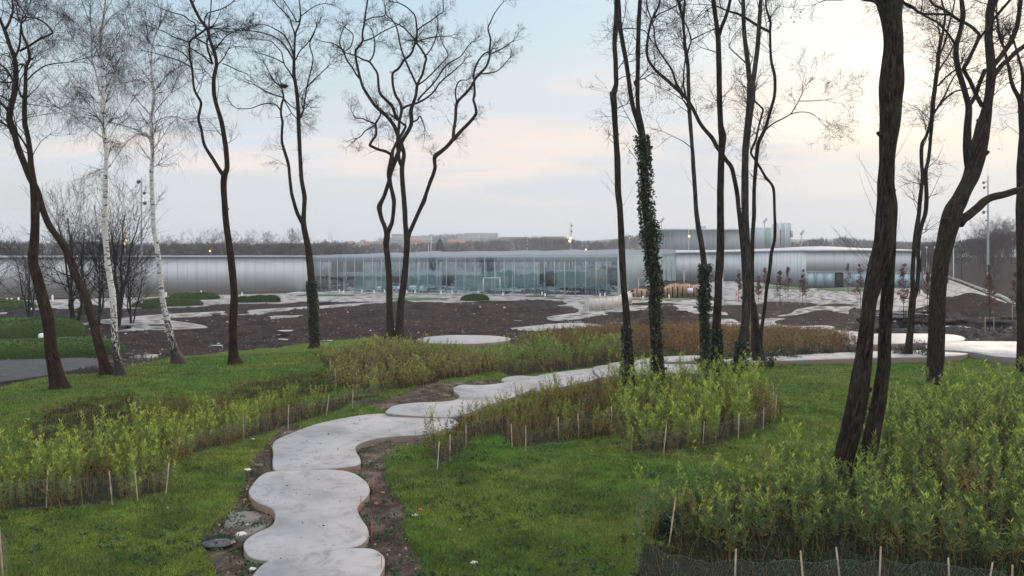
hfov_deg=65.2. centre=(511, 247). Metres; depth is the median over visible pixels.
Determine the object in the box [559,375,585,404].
willow shrub
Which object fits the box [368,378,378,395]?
willow shrub
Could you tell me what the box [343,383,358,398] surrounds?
willow shrub
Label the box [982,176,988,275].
light mast
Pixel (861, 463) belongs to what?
willow shrub
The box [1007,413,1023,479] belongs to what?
willow shrub
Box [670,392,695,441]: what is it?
willow shrub
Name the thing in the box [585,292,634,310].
ramp railing
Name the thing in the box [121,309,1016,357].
puddles
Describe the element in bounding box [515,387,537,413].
willow shrub
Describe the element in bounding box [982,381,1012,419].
willow shrub
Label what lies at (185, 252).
bare tree
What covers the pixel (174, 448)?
willow shrub
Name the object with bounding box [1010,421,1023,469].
willow shrub
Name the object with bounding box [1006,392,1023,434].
willow shrub
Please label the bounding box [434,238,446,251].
conifer tree
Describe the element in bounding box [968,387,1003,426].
willow shrub
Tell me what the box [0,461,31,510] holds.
willow shrub
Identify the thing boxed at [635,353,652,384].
willow shrub
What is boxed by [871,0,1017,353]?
acacia tree
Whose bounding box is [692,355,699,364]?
shrub
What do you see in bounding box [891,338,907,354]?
shrub
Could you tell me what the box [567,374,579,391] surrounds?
willow shrub
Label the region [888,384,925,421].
willow shrub
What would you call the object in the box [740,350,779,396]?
willow shrub
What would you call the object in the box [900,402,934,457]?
willow shrub
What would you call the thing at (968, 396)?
willow shrub
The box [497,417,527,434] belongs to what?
willow shrub
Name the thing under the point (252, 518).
stone slab
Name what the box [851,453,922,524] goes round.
willow shrub
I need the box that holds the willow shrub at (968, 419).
[947,387,983,429]
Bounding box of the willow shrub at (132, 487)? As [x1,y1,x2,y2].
[116,453,148,500]
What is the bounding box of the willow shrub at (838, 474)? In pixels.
[824,458,847,490]
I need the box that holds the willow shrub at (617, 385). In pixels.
[604,371,635,400]
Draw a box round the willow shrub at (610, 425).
[604,402,634,438]
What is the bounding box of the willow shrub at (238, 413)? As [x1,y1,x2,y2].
[223,402,248,428]
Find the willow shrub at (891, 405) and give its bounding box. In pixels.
[882,381,907,439]
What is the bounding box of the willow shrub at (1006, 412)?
[995,399,1023,432]
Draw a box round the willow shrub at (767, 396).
[754,372,781,403]
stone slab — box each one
[224,511,261,530]
[233,520,265,542]
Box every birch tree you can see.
[4,0,174,375]
[52,0,242,363]
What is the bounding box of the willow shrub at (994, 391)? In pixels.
[971,381,999,409]
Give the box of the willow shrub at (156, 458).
[143,435,183,494]
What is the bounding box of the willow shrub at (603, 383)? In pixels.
[601,367,621,400]
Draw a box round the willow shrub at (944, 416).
[926,385,960,440]
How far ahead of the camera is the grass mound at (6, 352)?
50.77 m
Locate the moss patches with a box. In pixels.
[66,286,863,305]
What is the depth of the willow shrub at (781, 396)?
24.06 m
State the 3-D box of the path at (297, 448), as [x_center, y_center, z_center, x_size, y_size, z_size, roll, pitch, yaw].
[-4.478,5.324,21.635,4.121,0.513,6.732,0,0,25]
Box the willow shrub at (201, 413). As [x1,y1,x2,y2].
[197,400,223,437]
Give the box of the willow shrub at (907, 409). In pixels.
[898,387,945,428]
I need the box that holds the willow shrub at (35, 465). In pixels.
[5,436,67,490]
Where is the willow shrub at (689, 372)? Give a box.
[681,360,711,387]
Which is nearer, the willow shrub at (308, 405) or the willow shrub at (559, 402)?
the willow shrub at (559, 402)
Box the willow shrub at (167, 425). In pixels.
[155,410,178,441]
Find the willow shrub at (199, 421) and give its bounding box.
[172,411,210,442]
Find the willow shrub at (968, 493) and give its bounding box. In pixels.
[953,475,995,517]
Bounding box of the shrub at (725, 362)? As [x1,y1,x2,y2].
[724,353,732,368]
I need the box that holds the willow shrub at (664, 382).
[655,356,679,394]
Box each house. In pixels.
[357,239,369,252]
[410,238,419,251]
[447,239,457,250]
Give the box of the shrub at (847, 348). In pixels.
[838,334,856,352]
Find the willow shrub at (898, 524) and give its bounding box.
[851,454,905,559]
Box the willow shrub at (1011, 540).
[996,490,1023,570]
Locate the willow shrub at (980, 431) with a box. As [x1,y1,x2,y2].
[956,407,1002,456]
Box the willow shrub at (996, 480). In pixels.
[973,460,1012,498]
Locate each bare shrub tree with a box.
[0,176,138,320]
[0,225,27,309]
[0,228,66,316]
[15,200,150,325]
[47,172,171,325]
[92,241,181,323]
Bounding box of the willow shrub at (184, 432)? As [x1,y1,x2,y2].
[168,416,196,449]
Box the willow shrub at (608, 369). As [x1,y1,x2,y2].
[600,362,621,386]
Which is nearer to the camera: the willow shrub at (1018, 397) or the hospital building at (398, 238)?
the willow shrub at (1018, 397)
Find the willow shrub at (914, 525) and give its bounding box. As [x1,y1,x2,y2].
[895,464,973,565]
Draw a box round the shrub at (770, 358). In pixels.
[754,342,792,366]
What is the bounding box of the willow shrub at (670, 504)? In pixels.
[633,462,681,532]
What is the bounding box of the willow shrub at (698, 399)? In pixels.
[685,376,724,419]
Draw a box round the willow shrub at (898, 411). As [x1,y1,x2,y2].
[885,395,916,429]
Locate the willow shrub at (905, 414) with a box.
[888,392,919,435]
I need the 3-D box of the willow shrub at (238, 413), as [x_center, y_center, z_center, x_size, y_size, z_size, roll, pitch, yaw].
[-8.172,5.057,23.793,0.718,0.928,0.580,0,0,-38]
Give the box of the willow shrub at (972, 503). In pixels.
[942,454,1007,541]
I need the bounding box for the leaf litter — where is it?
[7,349,1021,575]
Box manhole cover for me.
[201,534,233,547]
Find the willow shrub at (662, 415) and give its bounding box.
[646,384,673,428]
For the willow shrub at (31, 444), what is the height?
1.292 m
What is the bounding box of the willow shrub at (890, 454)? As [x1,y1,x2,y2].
[861,439,892,469]
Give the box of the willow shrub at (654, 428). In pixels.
[647,403,670,444]
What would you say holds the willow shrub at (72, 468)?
on the ground at (16, 371)
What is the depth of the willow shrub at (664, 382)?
27.72 m
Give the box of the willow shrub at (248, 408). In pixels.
[239,398,259,417]
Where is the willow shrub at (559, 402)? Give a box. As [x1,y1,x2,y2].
[553,393,571,418]
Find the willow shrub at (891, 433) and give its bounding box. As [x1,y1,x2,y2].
[878,411,914,454]
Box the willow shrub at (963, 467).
[930,436,995,495]
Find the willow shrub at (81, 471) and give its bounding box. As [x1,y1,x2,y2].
[51,438,91,478]
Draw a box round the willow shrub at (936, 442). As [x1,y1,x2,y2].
[922,409,953,476]
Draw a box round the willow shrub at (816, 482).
[769,443,820,527]
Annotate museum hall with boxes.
[291,249,676,295]
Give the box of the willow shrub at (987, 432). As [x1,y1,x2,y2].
[966,404,993,456]
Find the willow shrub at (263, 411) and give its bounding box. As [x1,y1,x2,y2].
[253,387,274,423]
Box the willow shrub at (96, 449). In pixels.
[75,415,116,476]
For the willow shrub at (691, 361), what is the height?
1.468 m
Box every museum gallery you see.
[0,256,307,295]
[676,246,922,287]
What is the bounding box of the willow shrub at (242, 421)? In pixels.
[226,408,250,437]
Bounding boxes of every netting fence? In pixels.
[0,533,7,575]
[2,385,380,509]
[320,349,336,386]
[428,406,611,468]
[614,385,776,453]
[634,479,1012,575]
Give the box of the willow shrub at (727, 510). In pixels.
[709,478,736,533]
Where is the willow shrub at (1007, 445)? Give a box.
[1002,413,1022,461]
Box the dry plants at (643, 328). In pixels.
[516,319,857,356]
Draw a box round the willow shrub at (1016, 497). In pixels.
[993,460,1023,524]
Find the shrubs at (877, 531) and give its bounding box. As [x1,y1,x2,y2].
[644,396,1023,567]
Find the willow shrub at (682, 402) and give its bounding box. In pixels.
[661,371,692,428]
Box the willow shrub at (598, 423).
[590,404,611,436]
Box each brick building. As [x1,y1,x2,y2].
[500,237,525,241]
[544,236,564,240]
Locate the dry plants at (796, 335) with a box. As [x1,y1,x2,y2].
[740,323,855,353]
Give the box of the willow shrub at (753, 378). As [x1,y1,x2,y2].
[744,361,758,389]
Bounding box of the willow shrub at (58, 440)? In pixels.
[33,420,78,467]
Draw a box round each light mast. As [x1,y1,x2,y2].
[136,178,146,302]
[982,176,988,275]
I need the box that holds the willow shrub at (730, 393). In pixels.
[721,372,748,408]
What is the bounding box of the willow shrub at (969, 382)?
[956,364,981,404]
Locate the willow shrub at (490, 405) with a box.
[481,390,504,424]
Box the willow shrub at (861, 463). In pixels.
[839,443,887,498]
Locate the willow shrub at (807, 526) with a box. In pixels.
[791,489,826,547]
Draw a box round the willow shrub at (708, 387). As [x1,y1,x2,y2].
[693,362,715,407]
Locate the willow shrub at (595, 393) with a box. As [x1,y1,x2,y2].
[579,376,613,406]
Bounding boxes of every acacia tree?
[0,0,112,375]
[0,0,156,389]
[113,0,283,364]
[203,0,354,348]
[299,0,530,339]
[579,0,686,392]
[587,0,664,398]
[632,0,750,379]
[640,0,749,351]
[673,0,749,382]
[681,0,872,360]
[707,0,783,382]
[776,0,921,493]
[859,0,1023,384]
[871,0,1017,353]
[968,0,1023,371]
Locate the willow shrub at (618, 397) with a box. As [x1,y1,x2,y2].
[605,379,633,408]
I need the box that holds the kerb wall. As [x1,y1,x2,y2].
[923,269,1015,303]
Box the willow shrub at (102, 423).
[74,405,121,463]
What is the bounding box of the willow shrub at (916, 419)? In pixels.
[894,386,940,445]
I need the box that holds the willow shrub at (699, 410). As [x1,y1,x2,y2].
[688,379,719,445]
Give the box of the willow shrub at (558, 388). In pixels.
[541,366,565,399]
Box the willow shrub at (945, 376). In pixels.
[924,360,956,401]
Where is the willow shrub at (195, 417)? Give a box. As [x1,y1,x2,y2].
[188,406,205,432]
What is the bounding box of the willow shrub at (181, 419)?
[165,411,188,434]
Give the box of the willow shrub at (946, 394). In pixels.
[924,378,961,410]
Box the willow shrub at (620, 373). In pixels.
[612,345,623,385]
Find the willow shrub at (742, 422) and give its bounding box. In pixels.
[733,395,756,433]
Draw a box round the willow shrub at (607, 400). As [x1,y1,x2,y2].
[602,389,618,410]
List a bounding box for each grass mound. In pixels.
[0,300,36,310]
[0,317,85,338]
[0,337,125,359]
[77,306,101,314]
[133,298,202,308]
[175,293,219,299]
[239,296,258,302]
[260,295,278,301]
[463,294,485,300]
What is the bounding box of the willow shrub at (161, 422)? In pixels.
[148,408,185,450]
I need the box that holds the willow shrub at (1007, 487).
[989,462,1017,510]
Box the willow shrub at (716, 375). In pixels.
[710,354,741,389]
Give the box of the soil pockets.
[34,282,971,330]
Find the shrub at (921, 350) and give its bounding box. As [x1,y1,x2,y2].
[908,338,926,354]
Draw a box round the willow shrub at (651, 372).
[642,354,663,389]
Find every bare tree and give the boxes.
[0,235,23,255]
[12,240,28,255]
[38,244,53,255]
[45,234,63,255]
[67,230,83,254]
[135,239,167,255]
[159,234,178,255]
[160,230,194,255]
[176,235,206,255]
[185,231,218,255]
[194,237,221,255]
[195,228,225,255]
[207,230,242,255]
[218,237,249,255]
[233,230,262,255]
[236,229,277,255]
[254,231,284,255]
[263,237,292,255]
[275,227,299,255]
[285,229,302,255]
[298,237,314,255]
[312,240,333,254]
[319,237,342,254]
[330,239,347,254]
[345,241,367,253]
[908,235,935,276]
[909,244,934,279]
[951,237,968,269]
[956,218,1012,265]
[964,233,979,261]
[965,232,1011,271]
[970,227,1015,278]
[973,222,1015,274]
[979,221,1003,235]
[984,213,1015,256]
[991,218,1015,256]
[992,215,1015,259]
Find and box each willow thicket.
[313,332,512,391]
[496,325,623,373]
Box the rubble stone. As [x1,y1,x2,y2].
[235,531,246,535]
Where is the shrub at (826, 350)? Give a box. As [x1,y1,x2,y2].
[814,344,837,353]
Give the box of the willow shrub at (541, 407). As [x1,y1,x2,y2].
[512,394,555,435]
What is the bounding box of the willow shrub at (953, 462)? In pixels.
[934,420,976,491]
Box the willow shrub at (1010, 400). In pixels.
[998,382,1023,419]
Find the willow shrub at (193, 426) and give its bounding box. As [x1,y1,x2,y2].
[174,413,207,441]
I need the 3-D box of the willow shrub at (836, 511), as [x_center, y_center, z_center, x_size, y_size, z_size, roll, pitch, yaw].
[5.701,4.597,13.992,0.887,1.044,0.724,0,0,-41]
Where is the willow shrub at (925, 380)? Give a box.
[904,366,935,416]
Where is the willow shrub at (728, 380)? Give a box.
[719,371,740,395]
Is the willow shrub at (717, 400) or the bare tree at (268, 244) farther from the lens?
the bare tree at (268, 244)
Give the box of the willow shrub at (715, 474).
[691,439,741,508]
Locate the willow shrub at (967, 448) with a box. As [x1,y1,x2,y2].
[955,432,982,462]
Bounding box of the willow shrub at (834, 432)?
[829,428,855,463]
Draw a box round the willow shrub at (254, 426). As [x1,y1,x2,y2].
[241,406,259,433]
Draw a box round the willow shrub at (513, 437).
[506,415,534,446]
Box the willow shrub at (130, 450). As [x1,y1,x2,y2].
[97,438,137,478]
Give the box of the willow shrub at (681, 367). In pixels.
[675,351,693,380]
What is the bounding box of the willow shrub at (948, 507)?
[914,498,965,541]
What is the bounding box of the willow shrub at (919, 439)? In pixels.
[906,410,928,463]
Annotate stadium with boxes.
[654,222,792,249]
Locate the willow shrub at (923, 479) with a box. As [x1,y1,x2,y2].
[906,451,934,497]
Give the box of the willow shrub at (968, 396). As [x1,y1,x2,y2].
[957,387,985,427]
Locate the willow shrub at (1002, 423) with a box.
[998,403,1023,436]
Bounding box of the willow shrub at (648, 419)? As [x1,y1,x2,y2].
[632,404,667,438]
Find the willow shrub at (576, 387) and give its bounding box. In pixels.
[567,374,586,396]
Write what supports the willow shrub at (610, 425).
on the ground at (16, 371)
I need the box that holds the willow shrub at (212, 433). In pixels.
[199,409,231,445]
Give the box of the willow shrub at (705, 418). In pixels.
[704,394,723,436]
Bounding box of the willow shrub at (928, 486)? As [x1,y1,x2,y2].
[913,457,953,514]
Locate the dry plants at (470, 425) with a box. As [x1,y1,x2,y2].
[418,369,626,464]
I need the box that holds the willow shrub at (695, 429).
[667,401,710,450]
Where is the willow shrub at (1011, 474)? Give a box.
[1003,428,1023,494]
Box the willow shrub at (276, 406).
[264,396,285,419]
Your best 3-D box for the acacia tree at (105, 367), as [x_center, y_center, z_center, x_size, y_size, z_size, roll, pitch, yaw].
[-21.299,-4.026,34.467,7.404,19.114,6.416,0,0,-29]
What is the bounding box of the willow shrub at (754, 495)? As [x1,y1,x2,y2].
[734,473,773,517]
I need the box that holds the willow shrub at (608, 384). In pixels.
[600,372,613,395]
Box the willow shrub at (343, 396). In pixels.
[335,388,349,404]
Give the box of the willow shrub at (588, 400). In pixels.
[577,385,603,417]
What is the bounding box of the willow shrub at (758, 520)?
[742,473,783,542]
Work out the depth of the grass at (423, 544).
16.82 m
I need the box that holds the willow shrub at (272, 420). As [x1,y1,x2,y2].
[262,410,281,428]
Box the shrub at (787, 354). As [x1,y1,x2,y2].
[779,345,801,357]
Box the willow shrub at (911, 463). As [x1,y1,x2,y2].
[893,415,932,489]
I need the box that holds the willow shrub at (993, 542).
[946,499,1000,565]
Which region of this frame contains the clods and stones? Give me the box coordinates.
[0,300,1016,368]
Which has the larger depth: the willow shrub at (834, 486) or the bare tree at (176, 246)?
the bare tree at (176, 246)
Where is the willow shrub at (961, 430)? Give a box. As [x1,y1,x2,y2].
[925,413,989,475]
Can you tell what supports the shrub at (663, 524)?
on the ground at (16, 371)
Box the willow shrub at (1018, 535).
[1013,506,1023,556]
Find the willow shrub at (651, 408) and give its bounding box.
[637,390,662,429]
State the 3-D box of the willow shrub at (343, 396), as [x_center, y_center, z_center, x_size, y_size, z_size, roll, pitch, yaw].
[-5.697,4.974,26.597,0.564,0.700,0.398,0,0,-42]
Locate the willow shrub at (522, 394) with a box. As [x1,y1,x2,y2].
[515,384,532,403]
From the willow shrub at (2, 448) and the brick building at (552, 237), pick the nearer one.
the willow shrub at (2, 448)
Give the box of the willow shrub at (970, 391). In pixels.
[959,369,983,404]
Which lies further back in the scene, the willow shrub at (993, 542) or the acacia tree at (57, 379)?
the acacia tree at (57, 379)
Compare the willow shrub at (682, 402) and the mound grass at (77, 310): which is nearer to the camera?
the willow shrub at (682, 402)
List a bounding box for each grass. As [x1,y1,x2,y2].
[0,299,37,309]
[0,315,87,338]
[0,335,126,358]
[0,341,1023,575]
[76,304,102,314]
[131,297,202,308]
[169,292,219,299]
[238,295,260,302]
[255,294,280,301]
[460,293,488,300]
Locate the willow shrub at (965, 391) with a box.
[946,364,990,412]
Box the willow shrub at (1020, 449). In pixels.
[1012,430,1023,484]
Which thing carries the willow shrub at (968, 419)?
on the ground at (16, 371)
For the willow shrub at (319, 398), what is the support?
on the ground at (16, 371)
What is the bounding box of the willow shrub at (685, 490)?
[672,473,699,507]
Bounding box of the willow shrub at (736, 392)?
[721,379,750,411]
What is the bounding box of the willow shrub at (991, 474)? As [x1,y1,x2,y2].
[980,448,1015,489]
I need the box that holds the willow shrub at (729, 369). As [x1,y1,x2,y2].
[723,359,755,406]
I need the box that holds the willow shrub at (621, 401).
[609,383,642,416]
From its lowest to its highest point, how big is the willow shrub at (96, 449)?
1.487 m
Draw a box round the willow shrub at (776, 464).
[755,441,793,503]
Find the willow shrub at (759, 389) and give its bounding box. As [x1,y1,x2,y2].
[751,378,768,396]
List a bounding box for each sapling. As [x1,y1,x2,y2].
[734,270,742,301]
[754,276,762,301]
[761,267,767,285]
[773,270,782,295]
[783,267,792,300]
[799,269,808,304]
[843,263,852,293]
[849,264,864,308]
[894,264,909,315]
[922,270,930,309]
[978,264,998,330]
[1008,272,1016,319]
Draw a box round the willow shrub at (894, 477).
[878,456,918,504]
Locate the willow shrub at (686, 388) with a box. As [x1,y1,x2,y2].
[667,367,692,415]
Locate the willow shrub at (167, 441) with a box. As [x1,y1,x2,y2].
[148,420,178,455]
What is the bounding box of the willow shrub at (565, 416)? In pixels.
[548,402,572,436]
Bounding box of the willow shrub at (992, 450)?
[974,427,1016,478]
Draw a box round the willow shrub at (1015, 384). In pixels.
[986,359,1023,399]
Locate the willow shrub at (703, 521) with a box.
[668,487,715,547]
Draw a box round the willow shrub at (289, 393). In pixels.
[281,378,298,404]
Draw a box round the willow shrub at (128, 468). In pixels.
[109,440,145,490]
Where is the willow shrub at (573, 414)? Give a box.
[558,394,586,425]
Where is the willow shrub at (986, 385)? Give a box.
[970,359,1002,401]
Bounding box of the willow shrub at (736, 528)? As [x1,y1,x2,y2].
[706,474,761,562]
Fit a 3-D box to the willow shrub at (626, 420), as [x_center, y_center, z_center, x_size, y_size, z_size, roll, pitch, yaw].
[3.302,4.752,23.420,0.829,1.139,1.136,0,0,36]
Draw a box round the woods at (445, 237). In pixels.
[375,233,562,246]
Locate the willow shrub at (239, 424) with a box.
[217,401,251,442]
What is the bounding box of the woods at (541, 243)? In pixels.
[279,234,955,254]
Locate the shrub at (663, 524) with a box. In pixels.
[656,507,684,535]
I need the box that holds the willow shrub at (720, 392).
[708,372,728,405]
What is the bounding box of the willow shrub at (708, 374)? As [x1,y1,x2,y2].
[692,361,722,392]
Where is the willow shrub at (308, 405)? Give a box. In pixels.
[304,392,317,415]
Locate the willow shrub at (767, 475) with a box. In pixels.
[746,435,780,505]
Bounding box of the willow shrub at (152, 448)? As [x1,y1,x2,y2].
[125,420,162,480]
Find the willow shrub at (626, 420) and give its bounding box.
[604,389,636,424]
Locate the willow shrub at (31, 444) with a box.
[13,427,64,479]
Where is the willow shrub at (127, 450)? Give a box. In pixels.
[114,436,138,469]
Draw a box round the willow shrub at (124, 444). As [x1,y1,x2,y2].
[111,425,144,462]
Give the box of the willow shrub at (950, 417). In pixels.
[914,381,967,442]
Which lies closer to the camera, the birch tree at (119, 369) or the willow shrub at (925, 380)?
the willow shrub at (925, 380)
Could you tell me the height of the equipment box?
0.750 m
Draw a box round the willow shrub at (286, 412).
[276,400,295,422]
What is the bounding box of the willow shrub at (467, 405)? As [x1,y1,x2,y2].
[457,397,480,430]
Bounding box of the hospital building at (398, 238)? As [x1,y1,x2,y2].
[391,233,498,242]
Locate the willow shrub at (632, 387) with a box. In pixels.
[614,364,644,403]
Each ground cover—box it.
[8,387,152,463]
[218,367,340,401]
[620,526,1023,575]
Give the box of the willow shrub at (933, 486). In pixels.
[905,471,945,523]
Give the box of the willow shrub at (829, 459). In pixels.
[821,435,834,476]
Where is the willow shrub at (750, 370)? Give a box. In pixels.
[722,362,756,397]
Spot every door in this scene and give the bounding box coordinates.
[807,272,814,286]
[816,272,824,286]
[825,272,833,286]
[835,272,842,286]
[844,272,852,286]
[854,272,861,286]
[894,273,900,286]
[902,273,910,287]
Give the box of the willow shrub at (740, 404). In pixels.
[730,373,758,429]
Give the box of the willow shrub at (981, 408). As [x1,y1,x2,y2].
[963,391,1002,430]
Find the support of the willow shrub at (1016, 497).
on the ground at (16, 371)
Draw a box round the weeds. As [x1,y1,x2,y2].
[0,354,1023,575]
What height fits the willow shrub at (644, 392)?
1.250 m
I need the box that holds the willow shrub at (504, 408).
[484,385,513,419]
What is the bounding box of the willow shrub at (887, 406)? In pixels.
[867,404,901,450]
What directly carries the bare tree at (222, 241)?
on the ground at (16, 371)
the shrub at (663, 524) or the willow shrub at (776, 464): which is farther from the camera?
the willow shrub at (776, 464)
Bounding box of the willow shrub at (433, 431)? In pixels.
[421,402,452,450]
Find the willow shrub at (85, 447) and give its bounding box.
[63,425,107,464]
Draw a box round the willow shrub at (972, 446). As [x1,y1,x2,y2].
[935,410,991,485]
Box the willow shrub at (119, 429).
[105,411,147,449]
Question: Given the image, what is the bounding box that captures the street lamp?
[953,244,954,279]
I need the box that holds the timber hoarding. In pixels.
[633,283,698,297]
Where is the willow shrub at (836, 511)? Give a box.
[818,482,867,539]
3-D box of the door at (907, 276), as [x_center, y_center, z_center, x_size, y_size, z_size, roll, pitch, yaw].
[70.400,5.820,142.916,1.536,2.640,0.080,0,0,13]
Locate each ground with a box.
[0,257,1023,575]
[44,253,1015,268]
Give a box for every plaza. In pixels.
[21,292,647,309]
[101,311,242,332]
[243,302,384,314]
[269,315,301,318]
[547,297,647,321]
[630,299,857,333]
[672,300,767,305]
[696,281,928,330]
[876,300,928,310]
[923,272,1006,302]
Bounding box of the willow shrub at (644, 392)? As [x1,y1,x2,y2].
[633,371,659,402]
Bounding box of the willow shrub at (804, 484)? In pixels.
[778,443,833,512]
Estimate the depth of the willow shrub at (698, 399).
24.37 m
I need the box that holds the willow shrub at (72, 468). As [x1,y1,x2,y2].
[30,427,88,491]
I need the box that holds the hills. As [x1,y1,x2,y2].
[6,238,1015,252]
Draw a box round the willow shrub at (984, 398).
[967,381,1012,433]
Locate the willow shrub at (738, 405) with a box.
[723,385,746,424]
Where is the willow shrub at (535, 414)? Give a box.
[523,404,545,425]
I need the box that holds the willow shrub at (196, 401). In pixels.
[188,391,212,415]
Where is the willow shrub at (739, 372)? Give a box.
[725,355,748,384]
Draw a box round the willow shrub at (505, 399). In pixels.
[493,390,509,411]
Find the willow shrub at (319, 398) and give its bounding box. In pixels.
[310,384,325,409]
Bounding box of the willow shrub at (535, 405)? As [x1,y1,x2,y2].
[519,386,545,420]
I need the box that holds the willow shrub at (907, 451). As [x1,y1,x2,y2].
[893,428,925,478]
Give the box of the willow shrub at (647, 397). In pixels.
[635,374,666,411]
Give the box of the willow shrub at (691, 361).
[678,348,703,379]
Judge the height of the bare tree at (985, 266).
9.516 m
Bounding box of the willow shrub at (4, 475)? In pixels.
[0,453,13,493]
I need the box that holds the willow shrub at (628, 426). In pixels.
[621,397,670,451]
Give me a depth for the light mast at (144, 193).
91.92 m
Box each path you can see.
[244,469,369,567]
[253,548,384,575]
[272,414,457,472]
[385,379,534,420]
[416,335,510,347]
[501,368,597,393]
[511,323,601,330]
[593,363,724,383]
[613,355,699,363]
[724,350,967,365]
[847,333,964,350]
[925,341,1016,363]
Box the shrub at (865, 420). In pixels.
[835,392,911,433]
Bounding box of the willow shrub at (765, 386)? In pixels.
[756,376,779,412]
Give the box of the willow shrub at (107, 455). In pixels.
[72,437,109,488]
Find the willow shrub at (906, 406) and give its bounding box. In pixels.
[888,390,916,421]
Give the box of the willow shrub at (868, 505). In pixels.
[829,456,903,532]
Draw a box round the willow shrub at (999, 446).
[980,420,1020,473]
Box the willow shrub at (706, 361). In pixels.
[694,360,718,396]
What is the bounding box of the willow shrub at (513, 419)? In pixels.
[506,395,530,428]
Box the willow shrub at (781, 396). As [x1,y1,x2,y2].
[760,387,785,422]
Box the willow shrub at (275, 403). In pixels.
[267,390,286,413]
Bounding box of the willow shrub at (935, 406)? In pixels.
[924,389,946,424]
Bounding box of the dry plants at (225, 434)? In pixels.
[0,379,393,511]
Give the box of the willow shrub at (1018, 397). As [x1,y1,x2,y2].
[1010,395,1023,450]
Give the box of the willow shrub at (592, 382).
[582,373,602,389]
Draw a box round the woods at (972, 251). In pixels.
[921,232,1015,277]
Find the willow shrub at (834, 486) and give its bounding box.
[824,464,852,510]
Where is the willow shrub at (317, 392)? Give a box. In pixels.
[310,380,327,401]
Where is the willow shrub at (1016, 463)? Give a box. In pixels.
[993,454,1022,513]
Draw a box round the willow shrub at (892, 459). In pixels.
[857,417,913,491]
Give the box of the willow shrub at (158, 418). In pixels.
[136,402,177,440]
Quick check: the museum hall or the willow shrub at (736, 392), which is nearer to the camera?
the willow shrub at (736, 392)
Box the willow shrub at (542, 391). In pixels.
[539,372,558,404]
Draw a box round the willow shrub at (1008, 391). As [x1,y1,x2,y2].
[992,380,1018,411]
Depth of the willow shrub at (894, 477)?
15.98 m
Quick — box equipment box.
[687,288,692,292]
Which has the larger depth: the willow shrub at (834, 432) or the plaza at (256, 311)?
the plaza at (256, 311)
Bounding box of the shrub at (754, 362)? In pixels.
[745,352,764,371]
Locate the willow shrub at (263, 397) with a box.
[257,386,269,409]
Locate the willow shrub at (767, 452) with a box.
[756,431,778,482]
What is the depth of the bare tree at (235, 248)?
239.98 m
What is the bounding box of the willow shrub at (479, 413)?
[467,396,504,434]
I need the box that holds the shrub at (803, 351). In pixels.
[795,343,815,354]
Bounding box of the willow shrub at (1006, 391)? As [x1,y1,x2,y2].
[990,370,1016,418]
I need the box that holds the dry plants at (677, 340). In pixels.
[664,321,735,349]
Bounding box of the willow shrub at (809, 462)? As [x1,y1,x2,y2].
[793,430,820,493]
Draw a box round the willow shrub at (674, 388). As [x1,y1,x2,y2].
[668,373,686,406]
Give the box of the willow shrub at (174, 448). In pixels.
[156,421,185,467]
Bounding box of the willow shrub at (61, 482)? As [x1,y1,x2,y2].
[38,453,82,503]
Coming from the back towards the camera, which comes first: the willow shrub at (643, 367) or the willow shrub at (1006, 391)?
the willow shrub at (643, 367)
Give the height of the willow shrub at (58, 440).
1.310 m
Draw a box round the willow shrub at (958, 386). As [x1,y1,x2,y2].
[936,380,959,415]
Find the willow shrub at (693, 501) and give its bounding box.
[675,479,716,523]
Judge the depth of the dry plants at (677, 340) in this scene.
44.64 m
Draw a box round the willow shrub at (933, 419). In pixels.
[919,397,965,452]
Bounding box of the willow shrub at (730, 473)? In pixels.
[716,455,748,489]
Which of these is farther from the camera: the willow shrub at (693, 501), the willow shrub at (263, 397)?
the willow shrub at (263, 397)
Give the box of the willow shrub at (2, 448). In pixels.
[0,418,44,481]
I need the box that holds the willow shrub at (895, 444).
[892,425,917,466]
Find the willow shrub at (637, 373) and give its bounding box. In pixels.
[615,353,656,398]
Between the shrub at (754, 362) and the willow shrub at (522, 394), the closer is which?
the willow shrub at (522, 394)
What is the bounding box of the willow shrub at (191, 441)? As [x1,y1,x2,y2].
[171,415,198,458]
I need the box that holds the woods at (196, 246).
[0,239,383,255]
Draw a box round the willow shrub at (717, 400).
[698,384,747,423]
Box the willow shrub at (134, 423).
[122,399,155,446]
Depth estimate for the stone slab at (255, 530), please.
14.67 m
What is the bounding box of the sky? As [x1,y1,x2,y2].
[0,0,1023,243]
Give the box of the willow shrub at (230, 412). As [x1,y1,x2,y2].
[206,394,237,431]
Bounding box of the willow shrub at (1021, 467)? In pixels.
[1017,451,1023,489]
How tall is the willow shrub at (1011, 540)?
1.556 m
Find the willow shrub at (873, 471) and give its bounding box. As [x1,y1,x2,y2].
[854,447,881,502]
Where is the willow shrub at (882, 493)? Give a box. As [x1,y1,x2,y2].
[881,491,915,534]
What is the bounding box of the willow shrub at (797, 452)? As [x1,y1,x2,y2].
[769,417,822,481]
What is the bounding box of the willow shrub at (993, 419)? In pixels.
[969,405,1004,445]
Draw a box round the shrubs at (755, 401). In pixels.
[608,367,783,450]
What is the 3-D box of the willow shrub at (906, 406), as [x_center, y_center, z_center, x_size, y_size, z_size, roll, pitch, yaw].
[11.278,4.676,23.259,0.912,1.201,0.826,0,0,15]
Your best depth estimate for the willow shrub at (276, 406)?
25.14 m
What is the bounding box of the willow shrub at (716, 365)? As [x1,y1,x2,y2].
[697,346,734,377]
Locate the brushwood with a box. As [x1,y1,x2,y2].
[124,385,240,435]
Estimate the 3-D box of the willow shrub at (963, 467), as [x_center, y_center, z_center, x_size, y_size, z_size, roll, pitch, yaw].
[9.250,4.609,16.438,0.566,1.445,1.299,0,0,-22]
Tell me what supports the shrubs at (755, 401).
on the ground at (16, 371)

